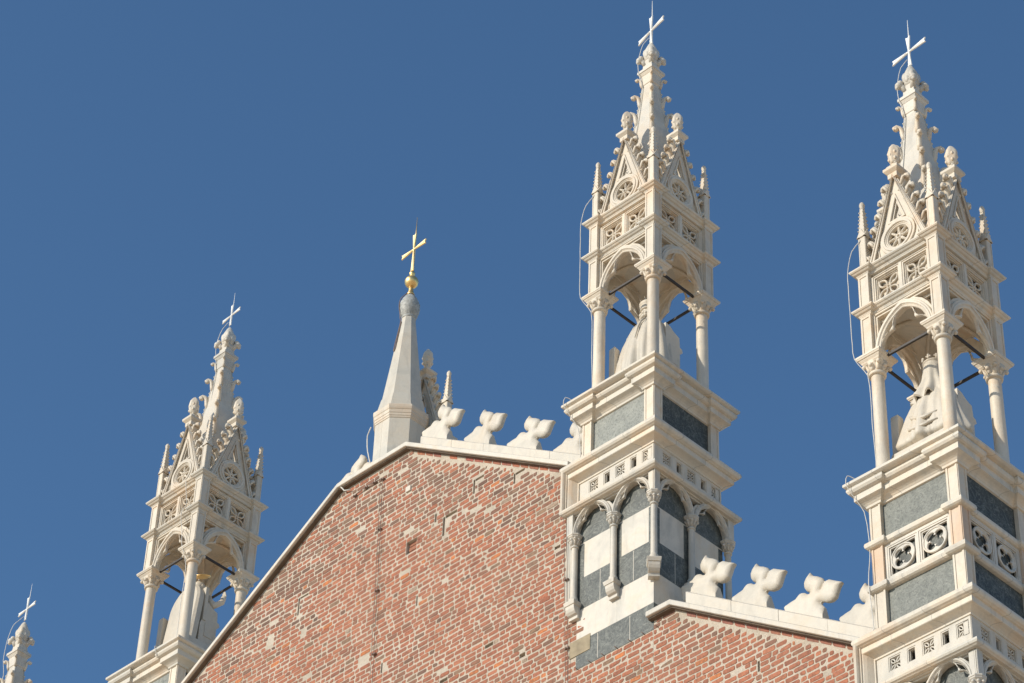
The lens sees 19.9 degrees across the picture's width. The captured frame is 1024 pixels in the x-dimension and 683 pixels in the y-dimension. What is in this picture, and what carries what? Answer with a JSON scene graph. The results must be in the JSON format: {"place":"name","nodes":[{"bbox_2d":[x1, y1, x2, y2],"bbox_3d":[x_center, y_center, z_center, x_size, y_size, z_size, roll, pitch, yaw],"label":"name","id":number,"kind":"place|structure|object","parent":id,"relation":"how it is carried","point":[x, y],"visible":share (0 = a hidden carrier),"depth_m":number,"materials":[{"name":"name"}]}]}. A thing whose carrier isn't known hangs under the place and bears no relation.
{"place":"outdoors","nodes":[
{"label":"outdoors","id":0,"kind":"place"},
{"bbox_2d":[0,0,1023,682],"label":"sky","id":1,"kind":"structure","parent":0,"point":[164,163],"materials":[{"name":"blue"}]},
{"label":"ground","id":2,"kind":"structure","parent":0,"visible":0},
{"bbox_2d":[0,587,35,682],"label":"pinnacle tower","id":3,"kind":"structure","parent":2,"relation":"on","point":[19,655],"depth_m":71.09,"materials":[{"name":"beige stone"}]},
{"bbox_2d":[106,297,268,682],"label":"pinnacle tower","id":4,"kind":"structure","parent":2,"relation":"on","point":[206,505],"depth_m":67.48,"materials":[{"name":"beige stone"}]},
{"bbox_2d":[155,574,226,649],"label":"statue","id":5,"kind":"object","parent":4,"relation":"on","point":[204,625],"visible":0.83,"depth_m":65.80,"materials":[{"name":"stone"}]},
{"bbox_2d":[181,436,658,682],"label":"brick wall","id":6,"kind":"structure","parent":2,"relation":"on","point":[432,560],"depth_m":58.51,"materials":[{"name":"brick"}]},
{"bbox_2d":[341,454,371,480],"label":"leaf ornament","id":7,"kind":"object","parent":6,"relation":"on","point":[361,462],"visible":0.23,"depth_m":63.50,"materials":[{"name":"stone"}]},
{"bbox_2d":[367,217,456,463],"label":"octagonal spire","id":8,"kind":"structure","parent":6,"relation":"on","point":[411,394],"depth_m":63.55,"materials":[{"name":"grey stone"}]},
{"bbox_2d":[422,404,464,439],"bbox_3d":[-1.432,1.840,61.861,1.174,1.372,0.221,-32,-52,33],"label":"leaf ornament","id":9,"kind":"object","parent":6,"relation":"on","point":[449,417],"visible":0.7,"depth_m":61.77,"materials":[{"name":"stone"}]},
{"bbox_2d":[464,410,507,444],"bbox_3d":[-0.525,1.911,60.553,0.221,1.345,1.200,32,-49,-30],"label":"leaf ornament","id":10,"kind":"object","parent":6,"relation":"on","point":[491,422],"visible":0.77,"depth_m":60.45,"materials":[{"name":"stone"}]},
{"bbox_2d":[507,416,555,449],"bbox_3d":[0.410,2.001,59.266,1.225,1.318,0.212,-30,-50,31],"label":"leaf ornament","id":11,"kind":"object","parent":6,"relation":"on","point":[536,429],"visible":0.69,"depth_m":59.19,"materials":[{"name":"stone"}]},
{"bbox_2d":[553,423,581,453],"bbox_3d":[1.308,2.073,57.964,0.221,1.345,1.200,34,-50,-31],"label":"leaf ornament","id":12,"kind":"object","parent":6,"relation":"on","point":[571,445],"visible":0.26,"depth_m":58.02,"materials":[{"name":"stone"}]},
{"bbox_2d":[559,1,741,669],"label":"pinnacle tower","id":13,"kind":"structure","parent":6,"relation":"on","point":[649,476],"depth_m":56.28,"materials":[{"name":"beige stone"}]},
{"bbox_2d":[609,296,681,376],"bbox_3d":[2.775,0.208,58.319,1.440,2.947,1.440,-32,-52,33],"label":"statue","id":14,"kind":"object","parent":13,"relation":"on","point":[634,349],"visible":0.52,"depth_m":58.02,"materials":[{"name":"stone"}]},
{"bbox_2d":[646,591,875,682],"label":"brick wall","id":15,"kind":"structure","parent":2,"relation":"on","point":[700,638],"depth_m":50.18,"materials":[{"name":"brick"}]},
{"bbox_2d":[681,555,736,601],"bbox_3d":[3.590,4.394,52.770,1.187,1.345,0.232,-30,-51,32],"label":"leaf ornament","id":16,"kind":"object","parent":15,"relation":"on","point":[715,571],"visible":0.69,"depth_m":52.70,"materials":[{"name":"stone"}]},
{"bbox_2d":[732,564,787,608],"bbox_3d":[4.409,4.453,51.581,0.221,1.345,1.225,33,-50,-30],"label":"leaf ornament","id":17,"kind":"object","parent":15,"relation":"on","point":[766,580],"visible":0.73,"depth_m":51.50,"materials":[{"name":"stone"}]},
{"bbox_2d":[784,573,843,618],"bbox_3d":[5.248,4.538,50.423,1.200,1.372,0.210,-29,-50,31],"label":"leaf ornament","id":18,"kind":"object","parent":15,"relation":"on","point":[820,590],"visible":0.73,"depth_m":50.37,"materials":[{"name":"stone"}]},
{"bbox_2d":[839,583,875,627],"bbox_3d":[6.065,4.604,49.240,1.200,1.345,0.221,-32,-52,33],"label":"leaf ornament","id":19,"kind":"object","parent":15,"relation":"on","point":[859,614],"visible":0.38,"depth_m":49.31,"materials":[{"name":"stone"}]},
{"bbox_2d":[842,20,1023,682],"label":"pinnacle tower","id":20,"kind":"structure","parent":2,"relation":"on","point":[944,546],"depth_m":49.40,"materials":[{"name":"beige stone"}]},
{"bbox_2d":[890,353,976,458],"bbox_3d":[7.491,1.420,50.871,1.502,2.876,1.440,-32,-52,33],"label":"statue","id":21,"kind":"object","parent":20,"relation":"on","point":[923,422],"visible":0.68,"depth_m":50.64,"materials":[{"name":"stone"}]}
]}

